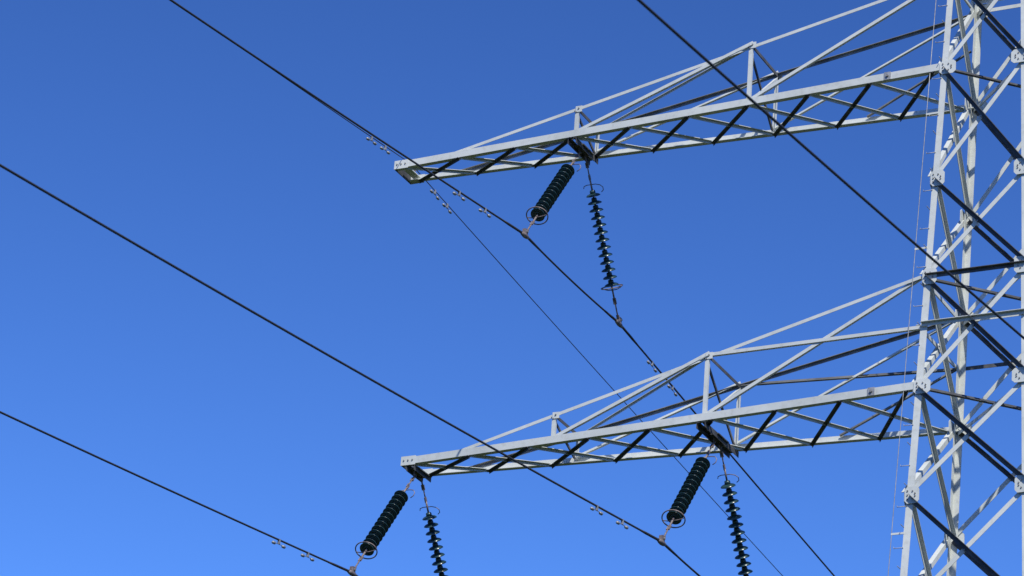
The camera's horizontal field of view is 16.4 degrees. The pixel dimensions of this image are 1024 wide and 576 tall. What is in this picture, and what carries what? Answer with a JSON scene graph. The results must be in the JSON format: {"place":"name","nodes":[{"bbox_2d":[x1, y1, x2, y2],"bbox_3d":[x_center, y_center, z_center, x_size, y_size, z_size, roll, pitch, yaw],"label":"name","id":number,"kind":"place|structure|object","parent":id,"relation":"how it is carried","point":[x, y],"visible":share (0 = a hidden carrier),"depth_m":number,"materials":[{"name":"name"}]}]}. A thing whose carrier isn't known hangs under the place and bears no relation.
{"place":"outdoors","nodes":[
{"label":"outdoors","id":0,"kind":"place"},
{"bbox_2d":[0,0,1021,575],"label":"sky","id":1,"kind":"structure","parent":0,"point":[139,116],"materials":[{"name":"blue"}]},
{"bbox_3d":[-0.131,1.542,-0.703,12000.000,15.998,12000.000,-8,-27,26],"label":"grass field","id":2,"kind":"structure","parent":0,"visible":0},
{"bbox_2d":[394,0,1023,575],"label":"transmission tower","id":3,"kind":"structure","parent":2,"relation":"on","point":[960,430],"depth_m":71.18,"materials":[{"name":"metal"}]},
{"bbox_2d":[355,474,415,567],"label":"insulator string","id":4,"kind":"object","parent":3,"relation":"attached to","point":[378,531],"visible":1,"depth_m":72.08,"materials":[{"name":"ceramic"}]},
{"bbox_2d":[420,481,447,575],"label":"insulator string","id":5,"kind":"object","parent":3,"relation":"attached to","point":[435,547],"visible":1,"depth_m":74.01,"materials":[{"name":"ceramic"}]},
{"bbox_2d":[173,0,782,575],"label":"earth wire","id":6,"kind":"object","parent":3,"relation":"attached to","point":[371,138],"visible":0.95,"depth_m":79.47,"materials":[{"name":"metal"}]},
{"bbox_2d":[526,152,580,230],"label":"insulator string","id":7,"kind":"object","parent":3,"relation":"attached to","point":[542,207],"visible":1,"depth_m":73.53,"materials":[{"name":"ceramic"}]},
{"bbox_2d":[583,158,622,318],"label":"insulator string","id":8,"kind":"object","parent":3,"relation":"attached to","point":[602,239],"visible":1,"depth_m":75.57,"materials":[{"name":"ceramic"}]},
{"bbox_2d":[661,441,716,537],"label":"insulator string","id":9,"kind":"object","parent":3,"relation":"attached to","point":[677,510],"visible":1,"depth_m":69.12,"materials":[{"name":"ceramic"}]},
{"bbox_2d":[717,447,752,575],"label":"insulator string","id":10,"kind":"object","parent":3,"relation":"attached to","point":[729,493],"visible":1,"depth_m":71.12,"materials":[{"name":"ceramic"}]},
{"bbox_3d":[-118.142,-103.603,-163.710,27.224,38.550,6.770,-8,-27,26],"label":"transmission tower","id":11,"kind":"object","parent":2,"relation":"on","visible":0},
{"bbox_2d":[0,411,357,575],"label":"power line","id":12,"kind":"object","parent":11,"relation":"hanging from","point":[351,571],"visible":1,"depth_m":65.86,"materials":[{"name":"metal"}]},
{"bbox_2d":[0,164,700,575],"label":"power line","id":13,"kind":"object","parent":11,"relation":"hanging from","point":[660,540],"visible":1,"depth_m":57.50,"materials":[{"name":"metal"}]},
{"bbox_2d":[169,0,834,575],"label":"power line","id":14,"kind":"object","parent":11,"relation":"hanging from","point":[525,236],"visible":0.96,"depth_m":71.43,"materials":[{"name":"metal"}]},
{"bbox_2d":[637,0,1023,339],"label":"power line","id":15,"kind":"object","parent":11,"relation":"hanging from","point":[694,49],"visible":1,"depth_m":48.09,"materials":[{"name":"metal"}]}
]}

